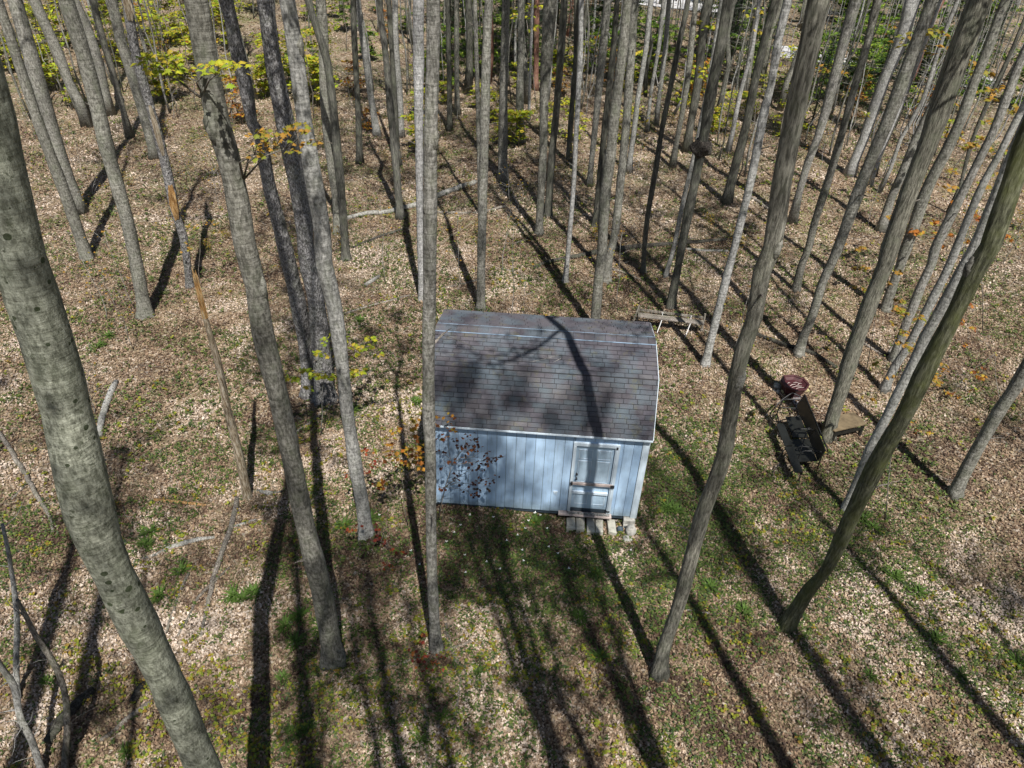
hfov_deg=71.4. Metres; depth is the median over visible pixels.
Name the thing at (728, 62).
tree
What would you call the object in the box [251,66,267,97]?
young tree
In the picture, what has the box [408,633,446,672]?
sapling
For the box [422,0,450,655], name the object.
tree
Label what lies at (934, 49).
young tree
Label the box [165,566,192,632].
fallen branch
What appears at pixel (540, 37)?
young tree
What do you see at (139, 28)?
pole sapling
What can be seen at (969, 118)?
pole sapling
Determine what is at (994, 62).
evergreen tree
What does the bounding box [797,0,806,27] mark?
tree
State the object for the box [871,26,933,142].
pole sapling
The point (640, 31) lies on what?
evergreen tree
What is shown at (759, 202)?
fallen branch
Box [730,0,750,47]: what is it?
pole sapling
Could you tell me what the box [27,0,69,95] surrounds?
pole sapling
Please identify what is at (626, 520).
pier block
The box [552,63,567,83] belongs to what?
young tree
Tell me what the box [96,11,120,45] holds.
young tree
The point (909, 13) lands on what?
tree
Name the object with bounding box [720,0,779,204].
tree
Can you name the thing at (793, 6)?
young tree
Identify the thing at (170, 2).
young tree
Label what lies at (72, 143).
thin sapling
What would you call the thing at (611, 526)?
paving block
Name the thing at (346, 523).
leafy tuft
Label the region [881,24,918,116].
evergreen tree
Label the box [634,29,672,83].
young tree
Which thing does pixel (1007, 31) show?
pole sapling
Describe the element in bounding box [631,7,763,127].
sapling
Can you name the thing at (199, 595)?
fallen branch
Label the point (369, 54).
pole sapling
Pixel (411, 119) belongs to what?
young tree
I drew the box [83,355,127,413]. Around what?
thin sapling
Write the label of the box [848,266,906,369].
sapling
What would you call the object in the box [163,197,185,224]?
sapling
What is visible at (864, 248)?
sapling
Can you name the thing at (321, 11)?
tree
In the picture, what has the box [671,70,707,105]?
young tree
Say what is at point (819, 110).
pole sapling
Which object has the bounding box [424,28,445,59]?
young tree
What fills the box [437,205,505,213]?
fallen branch
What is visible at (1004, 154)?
pole sapling
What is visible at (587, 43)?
pole sapling
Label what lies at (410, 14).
pole sapling
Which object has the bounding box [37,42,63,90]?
young tree
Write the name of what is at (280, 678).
leafy tuft
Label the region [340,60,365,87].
young tree
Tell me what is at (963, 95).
pole sapling
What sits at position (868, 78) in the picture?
young tree
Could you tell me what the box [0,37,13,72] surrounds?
young tree
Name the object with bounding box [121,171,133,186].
sapling
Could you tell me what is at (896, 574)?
leafy tuft
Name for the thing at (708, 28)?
evergreen tree
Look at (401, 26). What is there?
pole sapling
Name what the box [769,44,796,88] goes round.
young tree
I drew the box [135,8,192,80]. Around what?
young tree
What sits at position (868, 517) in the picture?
leafy tuft
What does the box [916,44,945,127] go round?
pole sapling
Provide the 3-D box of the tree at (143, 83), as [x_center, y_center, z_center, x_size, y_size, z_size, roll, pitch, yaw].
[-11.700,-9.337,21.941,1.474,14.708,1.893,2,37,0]
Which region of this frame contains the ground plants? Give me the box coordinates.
[0,55,1023,767]
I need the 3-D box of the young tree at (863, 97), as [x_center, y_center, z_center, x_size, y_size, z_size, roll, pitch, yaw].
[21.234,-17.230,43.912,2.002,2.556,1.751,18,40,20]
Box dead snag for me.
[191,267,252,500]
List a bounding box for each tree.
[0,0,94,261]
[0,30,10,69]
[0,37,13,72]
[0,57,222,767]
[0,504,57,697]
[0,656,44,767]
[3,582,93,767]
[7,0,89,214]
[16,35,54,70]
[24,3,37,23]
[25,4,56,52]
[26,0,62,29]
[28,0,92,127]
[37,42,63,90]
[42,62,87,102]
[46,0,69,43]
[58,0,155,320]
[63,11,96,35]
[74,0,116,115]
[80,0,128,51]
[86,0,95,30]
[89,0,134,138]
[89,18,127,66]
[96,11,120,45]
[105,0,158,159]
[115,49,167,95]
[118,0,156,30]
[121,0,194,288]
[130,0,346,672]
[134,6,167,44]
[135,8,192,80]
[137,0,189,44]
[141,48,190,99]
[142,5,179,42]
[147,0,156,21]
[169,23,193,58]
[174,1,224,29]
[210,0,249,50]
[211,2,239,23]
[219,0,313,400]
[221,52,234,77]
[223,70,262,123]
[239,27,258,99]
[240,1,256,10]
[245,32,286,67]
[249,38,286,87]
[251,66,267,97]
[253,61,269,91]
[257,0,338,407]
[277,29,284,50]
[279,0,375,541]
[279,26,318,88]
[281,52,290,80]
[297,4,315,18]
[303,21,349,83]
[304,0,328,27]
[304,0,351,261]
[305,54,337,105]
[306,49,318,77]
[315,0,340,235]
[326,0,338,18]
[332,0,349,31]
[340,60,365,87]
[350,0,364,164]
[356,0,381,136]
[357,22,382,55]
[361,105,379,130]
[373,9,399,43]
[375,0,378,32]
[376,0,406,220]
[386,0,402,167]
[392,0,405,137]
[398,7,412,33]
[398,111,440,146]
[403,0,424,300]
[407,88,424,108]
[408,0,412,44]
[408,54,425,79]
[412,49,441,82]
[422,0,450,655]
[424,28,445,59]
[439,23,473,88]
[439,61,446,75]
[439,81,452,101]
[440,0,479,55]
[445,0,453,131]
[451,0,453,27]
[451,0,465,35]
[454,0,460,115]
[459,0,484,44]
[459,13,483,48]
[462,30,497,77]
[463,0,472,95]
[466,84,480,104]
[468,0,480,212]
[475,0,493,310]
[478,0,512,54]
[478,2,529,50]
[478,9,516,74]
[481,0,517,62]
[490,11,493,83]
[490,87,498,121]
[490,108,518,141]
[496,0,509,183]
[499,0,541,68]
[508,109,537,147]
[509,0,553,76]
[509,62,528,86]
[514,2,517,69]
[515,0,525,143]
[524,42,528,103]
[527,0,533,120]
[527,34,558,71]
[527,52,539,83]
[528,0,543,51]
[532,0,539,90]
[534,0,556,235]
[535,102,561,132]
[539,0,572,27]
[543,0,567,217]
[549,13,556,99]
[552,22,556,62]
[552,48,569,71]
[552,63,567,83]
[553,0,599,70]
[553,65,570,93]
[559,96,590,142]
[562,0,586,283]
[565,0,578,164]
[565,38,594,72]
[566,0,573,36]
[569,0,589,103]
[572,0,611,26]
[583,12,620,68]
[584,0,621,48]
[585,0,611,186]
[586,0,620,37]
[590,0,596,60]
[591,0,618,227]
[591,0,620,35]
[591,0,631,318]
[603,0,638,283]
[607,0,646,62]
[610,8,664,74]
[613,0,622,82]
[615,0,650,75]
[617,104,644,141]
[623,64,638,87]
[625,0,653,173]
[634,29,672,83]
[637,22,686,81]
[640,0,692,273]
[642,15,679,59]
[643,28,652,96]
[645,0,664,131]
[649,0,829,682]
[652,0,666,72]
[653,0,671,125]
[662,0,722,277]
[665,0,732,309]
[668,0,698,168]
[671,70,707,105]
[673,0,680,41]
[673,16,691,115]
[680,0,719,57]
[680,58,710,96]
[681,0,712,153]
[696,44,725,82]
[700,0,792,367]
[702,64,722,91]
[708,0,759,65]
[710,0,749,55]
[710,107,726,130]
[712,89,742,129]
[716,0,736,117]
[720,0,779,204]
[724,0,760,152]
[730,18,776,77]
[733,1,750,30]
[736,91,759,120]
[741,0,759,99]
[741,43,772,72]
[746,0,796,36]
[747,0,768,24]
[756,0,788,48]
[757,71,768,96]
[759,0,782,84]
[761,41,773,92]
[767,4,803,35]
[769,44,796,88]
[771,102,785,135]
[776,46,798,110]
[776,118,1023,633]
[779,34,838,99]
[779,90,814,128]
[782,32,831,77]
[786,0,861,224]
[791,0,881,292]
[792,0,935,358]
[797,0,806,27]
[804,35,837,131]
[812,31,852,88]
[816,45,835,100]
[817,26,840,82]
[817,64,850,94]
[819,0,992,443]
[824,0,882,32]
[828,0,885,119]
[831,1,848,8]
[832,0,847,21]
[832,0,872,28]
[837,15,882,62]
[838,87,871,124]
[839,114,1023,510]
[840,26,866,91]
[841,1,884,34]
[841,38,907,101]
[842,0,864,79]
[842,0,920,177]
[842,21,890,78]
[848,27,896,136]
[854,15,899,71]
[855,73,874,101]
[860,0,886,24]
[860,36,888,77]
[860,49,896,88]
[868,0,942,186]
[875,0,967,232]
[876,0,903,36]
[876,0,959,192]
[878,99,1023,393]
[879,0,1012,313]
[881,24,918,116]
[885,0,902,37]
[887,44,1023,362]
[893,25,943,79]
[904,81,916,108]
[913,0,944,80]
[914,0,953,30]
[914,32,935,85]
[915,32,952,80]
[920,32,950,75]
[925,23,955,62]
[930,42,949,94]
[932,52,979,106]
[937,0,953,34]
[941,119,954,137]
[945,0,965,11]
[945,17,1023,212]
[945,359,1023,501]
[950,0,1014,32]
[951,2,1016,27]
[953,2,995,37]
[964,0,1015,86]
[964,53,1012,95]
[965,30,999,75]
[987,6,1023,26]
[1004,49,1020,80]
[1005,36,1023,84]
[1010,51,1023,103]
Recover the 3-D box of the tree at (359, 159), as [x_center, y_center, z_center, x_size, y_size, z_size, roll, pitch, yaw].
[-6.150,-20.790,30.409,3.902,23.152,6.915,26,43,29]
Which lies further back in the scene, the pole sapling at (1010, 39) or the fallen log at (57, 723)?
the pole sapling at (1010, 39)
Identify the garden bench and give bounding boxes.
[768,423,817,482]
[770,393,827,469]
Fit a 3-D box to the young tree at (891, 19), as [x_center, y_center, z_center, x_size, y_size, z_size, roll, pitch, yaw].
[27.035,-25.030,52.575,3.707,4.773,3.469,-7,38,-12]
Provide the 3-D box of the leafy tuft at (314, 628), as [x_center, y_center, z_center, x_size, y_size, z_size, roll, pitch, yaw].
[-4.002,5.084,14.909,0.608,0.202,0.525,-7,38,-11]
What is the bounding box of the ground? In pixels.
[0,0,1023,767]
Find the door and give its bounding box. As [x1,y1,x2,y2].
[570,446,614,509]
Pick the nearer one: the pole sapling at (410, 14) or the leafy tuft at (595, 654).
the leafy tuft at (595, 654)
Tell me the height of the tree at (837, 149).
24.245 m
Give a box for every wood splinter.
[153,498,205,506]
[234,519,255,526]
[256,489,282,494]
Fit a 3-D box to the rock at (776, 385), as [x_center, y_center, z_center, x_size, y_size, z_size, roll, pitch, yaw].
[8.276,0.070,22.226,0.237,0.169,0.219,17,39,19]
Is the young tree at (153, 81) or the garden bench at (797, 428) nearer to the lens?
the garden bench at (797, 428)
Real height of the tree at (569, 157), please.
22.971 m
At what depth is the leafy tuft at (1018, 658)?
14.72 m
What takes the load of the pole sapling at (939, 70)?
on the ground
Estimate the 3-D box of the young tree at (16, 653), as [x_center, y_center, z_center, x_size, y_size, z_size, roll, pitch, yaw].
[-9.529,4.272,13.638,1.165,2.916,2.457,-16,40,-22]
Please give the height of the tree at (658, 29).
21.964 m
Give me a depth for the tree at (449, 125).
39.47 m
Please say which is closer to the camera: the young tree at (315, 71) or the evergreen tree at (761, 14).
the young tree at (315, 71)
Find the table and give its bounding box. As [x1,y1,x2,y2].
[832,412,866,442]
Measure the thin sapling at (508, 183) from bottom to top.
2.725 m
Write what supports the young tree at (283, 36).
on the ground
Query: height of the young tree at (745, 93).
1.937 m
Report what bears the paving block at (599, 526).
on the ground
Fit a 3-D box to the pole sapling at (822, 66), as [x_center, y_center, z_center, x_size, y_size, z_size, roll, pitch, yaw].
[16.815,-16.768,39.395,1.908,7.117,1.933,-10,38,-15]
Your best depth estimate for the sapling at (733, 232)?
29.40 m
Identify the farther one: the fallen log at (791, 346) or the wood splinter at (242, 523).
the fallen log at (791, 346)
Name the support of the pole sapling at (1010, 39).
on the ground
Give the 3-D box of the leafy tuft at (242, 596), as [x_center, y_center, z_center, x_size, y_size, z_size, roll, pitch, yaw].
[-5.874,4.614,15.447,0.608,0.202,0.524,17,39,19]
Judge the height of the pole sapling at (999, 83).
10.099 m
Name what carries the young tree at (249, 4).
on the ground
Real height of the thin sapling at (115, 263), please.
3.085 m
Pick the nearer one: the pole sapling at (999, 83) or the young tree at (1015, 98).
the pole sapling at (999, 83)
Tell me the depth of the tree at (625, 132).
24.06 m
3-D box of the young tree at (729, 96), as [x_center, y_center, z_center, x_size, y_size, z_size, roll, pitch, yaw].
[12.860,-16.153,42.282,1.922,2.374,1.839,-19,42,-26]
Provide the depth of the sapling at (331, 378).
18.57 m
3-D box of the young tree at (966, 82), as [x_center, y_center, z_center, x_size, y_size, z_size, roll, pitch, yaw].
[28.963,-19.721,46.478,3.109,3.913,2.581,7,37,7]
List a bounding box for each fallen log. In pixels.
[43,686,95,743]
[97,380,118,436]
[129,681,145,703]
[347,180,476,219]
[364,275,379,286]
[533,238,726,268]
[757,332,836,368]
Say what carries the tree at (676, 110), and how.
on the ground
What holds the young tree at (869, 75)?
on the ground
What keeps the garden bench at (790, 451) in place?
on the ground
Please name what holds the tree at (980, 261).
on the ground
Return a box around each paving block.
[566,517,575,531]
[576,517,584,532]
[586,518,594,534]
[595,519,602,534]
[606,519,616,535]
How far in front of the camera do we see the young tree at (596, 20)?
51.64 m
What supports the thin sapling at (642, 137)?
on the ground
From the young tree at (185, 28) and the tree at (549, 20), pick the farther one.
the young tree at (185, 28)
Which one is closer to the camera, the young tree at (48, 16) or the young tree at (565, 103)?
the young tree at (565, 103)
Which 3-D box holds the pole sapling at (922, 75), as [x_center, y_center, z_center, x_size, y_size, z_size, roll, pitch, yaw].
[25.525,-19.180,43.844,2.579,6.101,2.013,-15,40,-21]
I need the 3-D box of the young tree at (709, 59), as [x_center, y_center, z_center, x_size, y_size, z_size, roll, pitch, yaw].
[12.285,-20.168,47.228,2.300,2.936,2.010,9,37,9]
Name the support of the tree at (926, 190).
on the ground
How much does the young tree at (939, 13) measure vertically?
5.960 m
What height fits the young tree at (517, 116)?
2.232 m
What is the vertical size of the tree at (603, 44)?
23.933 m
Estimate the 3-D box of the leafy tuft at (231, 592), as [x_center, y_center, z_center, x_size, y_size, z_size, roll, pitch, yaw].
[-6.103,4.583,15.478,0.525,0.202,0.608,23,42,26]
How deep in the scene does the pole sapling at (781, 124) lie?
39.23 m
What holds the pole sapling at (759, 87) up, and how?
on the ground
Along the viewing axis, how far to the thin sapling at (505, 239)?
27.10 m
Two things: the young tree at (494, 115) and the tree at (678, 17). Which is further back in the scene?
the tree at (678, 17)
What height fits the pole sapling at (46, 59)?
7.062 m
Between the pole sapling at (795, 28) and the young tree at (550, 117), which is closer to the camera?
the young tree at (550, 117)
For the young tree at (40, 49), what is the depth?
46.21 m
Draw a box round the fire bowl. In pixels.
[780,374,809,397]
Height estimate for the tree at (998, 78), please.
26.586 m
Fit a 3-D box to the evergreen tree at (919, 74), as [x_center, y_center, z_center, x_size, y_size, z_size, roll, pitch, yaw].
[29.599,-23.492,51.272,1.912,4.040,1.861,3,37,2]
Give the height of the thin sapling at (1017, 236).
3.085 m
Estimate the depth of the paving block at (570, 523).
17.26 m
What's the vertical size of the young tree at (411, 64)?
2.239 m
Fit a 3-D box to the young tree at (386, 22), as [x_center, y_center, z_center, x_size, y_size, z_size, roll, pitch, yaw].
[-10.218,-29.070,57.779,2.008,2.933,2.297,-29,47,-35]
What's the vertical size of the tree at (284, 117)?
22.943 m
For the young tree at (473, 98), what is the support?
on the ground
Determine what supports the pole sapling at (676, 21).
on the ground
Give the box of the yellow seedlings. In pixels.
[0,115,1023,767]
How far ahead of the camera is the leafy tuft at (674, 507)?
17.81 m
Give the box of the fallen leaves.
[0,0,1023,767]
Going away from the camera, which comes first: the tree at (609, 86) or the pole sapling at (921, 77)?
the tree at (609, 86)
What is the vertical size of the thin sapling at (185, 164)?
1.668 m
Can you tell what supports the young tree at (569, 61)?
on the ground
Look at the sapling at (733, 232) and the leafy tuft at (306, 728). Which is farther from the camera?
the sapling at (733, 232)
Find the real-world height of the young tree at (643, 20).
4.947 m
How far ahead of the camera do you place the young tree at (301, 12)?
61.19 m
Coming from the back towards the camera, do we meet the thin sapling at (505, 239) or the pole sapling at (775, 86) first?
the pole sapling at (775, 86)
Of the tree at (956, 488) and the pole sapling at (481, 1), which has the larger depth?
the pole sapling at (481, 1)
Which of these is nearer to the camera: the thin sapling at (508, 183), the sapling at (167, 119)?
the thin sapling at (508, 183)
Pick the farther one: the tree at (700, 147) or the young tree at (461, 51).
the young tree at (461, 51)
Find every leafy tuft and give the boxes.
[36,673,56,685]
[91,339,109,347]
[101,329,114,339]
[114,740,133,763]
[134,535,154,551]
[135,522,160,536]
[149,581,167,603]
[168,558,193,575]
[220,582,240,604]
[228,588,253,605]
[241,581,261,603]
[273,611,291,637]
[273,668,289,686]
[279,736,296,762]
[283,723,302,739]
[284,627,306,652]
[286,605,312,623]
[298,720,321,735]
[307,618,318,637]
[331,515,356,531]
[353,402,363,412]
[354,314,365,323]
[371,509,378,523]
[411,394,421,407]
[412,728,428,748]
[434,706,455,722]
[468,662,490,678]
[525,513,545,528]
[571,605,590,629]
[585,645,615,662]
[589,563,606,583]
[660,498,673,513]
[662,500,682,512]
[667,504,688,515]
[699,577,723,595]
[734,599,755,624]
[859,510,873,524]
[863,663,879,683]
[864,519,886,535]
[883,564,908,582]
[908,581,929,598]
[920,628,950,647]
[952,664,969,681]
[1006,647,1023,675]
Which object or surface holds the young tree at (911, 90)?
on the ground
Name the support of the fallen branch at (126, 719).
on the ground
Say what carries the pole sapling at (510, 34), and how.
on the ground
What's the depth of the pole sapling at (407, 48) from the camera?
46.02 m
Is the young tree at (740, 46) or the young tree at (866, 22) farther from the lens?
the young tree at (866, 22)
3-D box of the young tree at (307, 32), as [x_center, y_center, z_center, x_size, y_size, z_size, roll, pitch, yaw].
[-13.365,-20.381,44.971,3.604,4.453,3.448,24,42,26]
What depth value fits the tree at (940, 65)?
48.97 m
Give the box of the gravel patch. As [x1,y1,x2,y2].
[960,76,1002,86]
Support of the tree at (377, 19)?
on the ground
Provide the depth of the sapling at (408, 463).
15.84 m
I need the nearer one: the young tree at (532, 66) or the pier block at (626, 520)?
the pier block at (626, 520)
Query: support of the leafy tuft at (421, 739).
on the ground
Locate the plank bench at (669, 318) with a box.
[633,305,705,336]
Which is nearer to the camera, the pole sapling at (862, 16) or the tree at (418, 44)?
the tree at (418, 44)
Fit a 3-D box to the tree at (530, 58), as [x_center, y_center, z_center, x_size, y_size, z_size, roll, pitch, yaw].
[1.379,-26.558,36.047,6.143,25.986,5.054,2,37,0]
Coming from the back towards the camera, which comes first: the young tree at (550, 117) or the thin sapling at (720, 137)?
the young tree at (550, 117)
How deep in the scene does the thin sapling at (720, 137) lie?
38.10 m
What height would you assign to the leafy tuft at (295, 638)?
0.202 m
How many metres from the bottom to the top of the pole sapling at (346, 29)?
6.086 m
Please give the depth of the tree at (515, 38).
50.14 m
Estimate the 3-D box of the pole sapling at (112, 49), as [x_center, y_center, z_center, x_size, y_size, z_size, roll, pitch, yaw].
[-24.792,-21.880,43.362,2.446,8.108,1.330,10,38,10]
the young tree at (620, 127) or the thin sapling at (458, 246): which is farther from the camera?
the young tree at (620, 127)
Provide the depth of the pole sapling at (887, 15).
55.22 m
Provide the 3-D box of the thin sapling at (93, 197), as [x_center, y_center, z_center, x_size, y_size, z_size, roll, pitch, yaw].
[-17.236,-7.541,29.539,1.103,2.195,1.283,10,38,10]
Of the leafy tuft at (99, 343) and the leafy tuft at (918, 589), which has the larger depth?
the leafy tuft at (99, 343)
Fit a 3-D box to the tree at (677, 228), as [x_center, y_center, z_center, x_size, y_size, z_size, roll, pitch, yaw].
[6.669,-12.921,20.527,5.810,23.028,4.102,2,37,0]
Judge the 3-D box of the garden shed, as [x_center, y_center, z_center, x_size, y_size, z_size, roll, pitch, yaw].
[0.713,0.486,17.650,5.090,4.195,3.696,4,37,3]
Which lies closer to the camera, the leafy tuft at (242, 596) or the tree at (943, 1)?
the leafy tuft at (242, 596)
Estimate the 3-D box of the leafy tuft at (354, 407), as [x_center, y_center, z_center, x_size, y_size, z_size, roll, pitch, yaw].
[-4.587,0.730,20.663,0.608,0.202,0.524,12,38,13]
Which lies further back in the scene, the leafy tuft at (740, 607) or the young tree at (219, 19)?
the young tree at (219, 19)
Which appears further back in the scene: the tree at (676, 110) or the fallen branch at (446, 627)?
the tree at (676, 110)
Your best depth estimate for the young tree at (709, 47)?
50.06 m
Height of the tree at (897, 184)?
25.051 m
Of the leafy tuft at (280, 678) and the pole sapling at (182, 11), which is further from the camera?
the pole sapling at (182, 11)
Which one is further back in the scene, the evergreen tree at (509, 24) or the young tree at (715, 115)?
the evergreen tree at (509, 24)
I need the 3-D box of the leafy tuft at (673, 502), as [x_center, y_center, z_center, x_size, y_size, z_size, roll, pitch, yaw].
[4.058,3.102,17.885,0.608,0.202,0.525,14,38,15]
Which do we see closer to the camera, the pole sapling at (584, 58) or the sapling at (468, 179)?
the sapling at (468, 179)
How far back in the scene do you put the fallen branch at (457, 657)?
14.47 m
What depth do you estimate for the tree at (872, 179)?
33.35 m
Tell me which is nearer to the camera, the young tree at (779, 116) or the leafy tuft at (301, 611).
the leafy tuft at (301, 611)
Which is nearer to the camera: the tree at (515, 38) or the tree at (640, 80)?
the tree at (640, 80)
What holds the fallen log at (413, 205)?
on the ground
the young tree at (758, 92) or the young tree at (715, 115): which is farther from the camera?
the young tree at (758, 92)
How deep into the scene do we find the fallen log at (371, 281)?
26.84 m
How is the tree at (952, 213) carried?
on the ground
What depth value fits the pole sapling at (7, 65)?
41.63 m
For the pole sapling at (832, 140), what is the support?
on the ground
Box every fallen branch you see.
[0,431,54,532]
[11,475,37,499]
[99,699,152,741]
[133,536,214,562]
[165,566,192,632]
[176,567,229,636]
[200,497,238,636]
[297,401,336,431]
[344,295,408,314]
[346,638,474,677]
[351,368,373,388]
[422,704,428,767]
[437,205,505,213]
[437,279,476,288]
[440,221,474,244]
[442,629,473,685]
[443,602,461,748]
[612,268,641,279]
[686,248,727,251]
[751,196,767,209]
[849,585,879,612]
[864,335,896,355]
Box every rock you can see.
[616,526,622,531]
[622,535,631,542]
[625,524,635,535]
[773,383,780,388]
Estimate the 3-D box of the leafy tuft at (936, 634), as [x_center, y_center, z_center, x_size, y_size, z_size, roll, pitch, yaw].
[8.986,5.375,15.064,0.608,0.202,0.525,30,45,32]
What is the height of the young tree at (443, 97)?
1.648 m
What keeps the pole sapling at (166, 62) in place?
on the ground
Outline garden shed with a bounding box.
[434,309,658,518]
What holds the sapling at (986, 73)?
on the ground
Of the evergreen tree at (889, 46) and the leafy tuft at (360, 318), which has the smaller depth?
the leafy tuft at (360, 318)
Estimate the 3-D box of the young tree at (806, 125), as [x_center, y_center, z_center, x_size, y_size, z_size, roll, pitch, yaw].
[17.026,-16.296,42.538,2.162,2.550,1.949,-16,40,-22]
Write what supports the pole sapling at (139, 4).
on the ground
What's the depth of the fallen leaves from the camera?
17.42 m
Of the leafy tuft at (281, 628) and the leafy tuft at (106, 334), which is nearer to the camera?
the leafy tuft at (281, 628)
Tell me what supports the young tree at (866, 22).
on the ground
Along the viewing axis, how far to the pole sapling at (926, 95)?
35.31 m
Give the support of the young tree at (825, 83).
on the ground
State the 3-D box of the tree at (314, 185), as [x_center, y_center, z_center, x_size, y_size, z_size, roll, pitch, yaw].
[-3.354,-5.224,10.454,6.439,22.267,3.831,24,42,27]
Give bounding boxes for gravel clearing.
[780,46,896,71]
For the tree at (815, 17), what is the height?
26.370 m
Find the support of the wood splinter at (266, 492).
on the ground
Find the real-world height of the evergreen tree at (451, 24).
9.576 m
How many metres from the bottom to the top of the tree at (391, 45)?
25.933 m
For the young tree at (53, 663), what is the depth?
12.27 m
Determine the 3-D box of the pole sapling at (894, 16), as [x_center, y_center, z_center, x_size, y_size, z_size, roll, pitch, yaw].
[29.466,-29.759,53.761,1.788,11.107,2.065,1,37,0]
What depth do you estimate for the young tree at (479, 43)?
50.59 m
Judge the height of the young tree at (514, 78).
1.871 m
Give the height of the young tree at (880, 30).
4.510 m
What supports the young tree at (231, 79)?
on the ground
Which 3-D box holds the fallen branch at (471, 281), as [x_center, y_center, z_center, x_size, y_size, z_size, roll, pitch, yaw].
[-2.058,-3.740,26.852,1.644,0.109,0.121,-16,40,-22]
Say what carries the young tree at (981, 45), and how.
on the ground
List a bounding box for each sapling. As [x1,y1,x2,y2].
[0,3,21,96]
[0,34,30,119]
[15,92,35,138]
[23,0,65,103]
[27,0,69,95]
[30,9,72,109]
[41,0,91,116]
[49,1,69,43]
[51,42,77,115]
[61,124,85,166]
[63,243,125,318]
[75,268,133,349]
[81,0,112,84]
[82,177,106,224]
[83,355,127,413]
[84,224,134,308]
[93,1,123,91]
[120,2,162,93]
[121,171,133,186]
[133,7,151,75]
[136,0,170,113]
[136,1,170,95]
[137,0,167,104]
[146,1,181,82]
[148,7,184,116]
[149,0,167,61]
[159,3,198,111]
[161,78,182,110]
[161,118,172,135]
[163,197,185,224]
[177,153,196,180]
[178,0,187,23]
[180,219,223,282]
[193,134,223,198]
[196,166,221,207]
[199,237,209,249]
[209,0,226,89]
[218,0,238,115]
[284,333,383,435]
[285,17,318,117]
[308,15,315,62]
[330,0,349,50]
[334,226,348,244]
[343,447,381,489]
[345,522,406,570]
[349,13,375,91]
[367,198,400,282]
[377,417,424,525]
[399,141,411,184]
[400,0,412,95]
[401,0,412,53]
[401,3,411,90]
[406,0,412,77]
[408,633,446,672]
[435,412,502,522]
[438,84,448,139]
[439,206,473,287]
[440,26,444,91]
[441,0,446,59]
[463,1,465,33]
[463,171,472,187]
[472,4,473,55]
[478,0,481,54]
[479,0,484,58]
[492,208,528,272]
[494,159,524,215]
[497,0,513,85]
[499,226,533,308]
[507,179,529,218]
[508,33,514,101]
[510,3,542,108]
[525,2,529,72]
[566,0,584,57]
[569,0,585,91]
[572,14,600,123]
[581,0,598,109]
[584,0,598,73]
[584,3,602,110]
[586,3,619,93]
[588,221,597,240]
[610,228,634,292]
[630,105,655,173]
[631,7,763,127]
[651,7,683,91]
[653,3,673,114]
[668,106,678,122]
[674,0,678,47]
[676,1,682,37]
[698,0,717,69]
[702,1,714,100]
[702,212,714,227]
[703,0,747,141]
[715,118,732,158]
[718,0,764,160]
[721,279,767,345]
[724,0,755,100]
[725,223,748,247]
[729,1,752,110]
[729,6,750,76]
[729,26,751,91]
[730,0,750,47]
[730,55,793,160]
[731,72,790,182]
[736,0,752,66]
[740,22,802,176]
[744,0,782,106]
[758,50,794,153]
[774,90,787,151]
[781,0,802,52]
[788,0,803,54]
[804,28,855,141]
[805,0,858,113]
[807,126,833,174]
[809,10,839,105]
[815,26,1018,231]
[819,0,845,87]
[820,0,869,99]
[822,215,890,298]
[825,0,887,155]
[826,85,844,145]
[832,0,870,107]
[843,25,861,84]
[843,37,880,149]
[846,11,884,145]
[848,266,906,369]
[866,0,894,87]
[866,160,890,223]
[870,305,948,519]
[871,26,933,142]
[872,0,892,61]
[876,10,940,176]
[882,37,941,176]
[885,0,899,50]
[893,0,924,83]
[895,0,964,127]
[898,2,923,128]
[906,22,951,118]
[907,33,953,142]
[908,0,953,145]
[908,200,1013,332]
[910,302,1002,434]
[912,1,949,113]
[916,15,960,110]
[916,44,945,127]
[918,0,965,123]
[934,15,1014,155]
[937,118,1007,254]
[943,28,985,143]
[945,0,997,138]
[949,67,1020,179]
[956,0,1015,144]
[956,1,992,114]
[958,84,1023,184]
[972,1,999,63]
[976,0,999,61]
[979,31,1023,132]
[982,0,1023,101]
[992,2,1021,64]
[993,1,1023,79]
[994,134,1014,170]
[995,0,1019,67]
[997,56,1023,138]
[1002,60,1023,157]
[1003,199,1023,262]
[1011,208,1023,228]
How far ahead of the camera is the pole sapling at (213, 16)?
39.31 m
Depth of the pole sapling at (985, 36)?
46.92 m
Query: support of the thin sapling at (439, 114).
on the ground
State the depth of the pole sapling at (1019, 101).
34.99 m
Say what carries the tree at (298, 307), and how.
on the ground
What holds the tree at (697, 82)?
on the ground
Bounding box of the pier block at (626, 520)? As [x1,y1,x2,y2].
[622,516,634,527]
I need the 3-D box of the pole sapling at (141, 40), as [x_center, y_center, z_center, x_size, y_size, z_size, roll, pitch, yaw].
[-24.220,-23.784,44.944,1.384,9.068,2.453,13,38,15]
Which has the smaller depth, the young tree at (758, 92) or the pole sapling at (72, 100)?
the pole sapling at (72, 100)
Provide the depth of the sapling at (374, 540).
16.20 m
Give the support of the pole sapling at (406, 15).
on the ground
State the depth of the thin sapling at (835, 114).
40.04 m
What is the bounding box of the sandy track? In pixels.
[619,0,717,11]
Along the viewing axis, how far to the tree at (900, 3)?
64.39 m
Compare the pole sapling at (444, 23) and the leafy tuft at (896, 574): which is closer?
the leafy tuft at (896, 574)
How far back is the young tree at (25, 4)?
53.91 m
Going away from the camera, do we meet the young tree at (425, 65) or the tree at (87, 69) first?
the tree at (87, 69)
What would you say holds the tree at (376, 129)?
on the ground

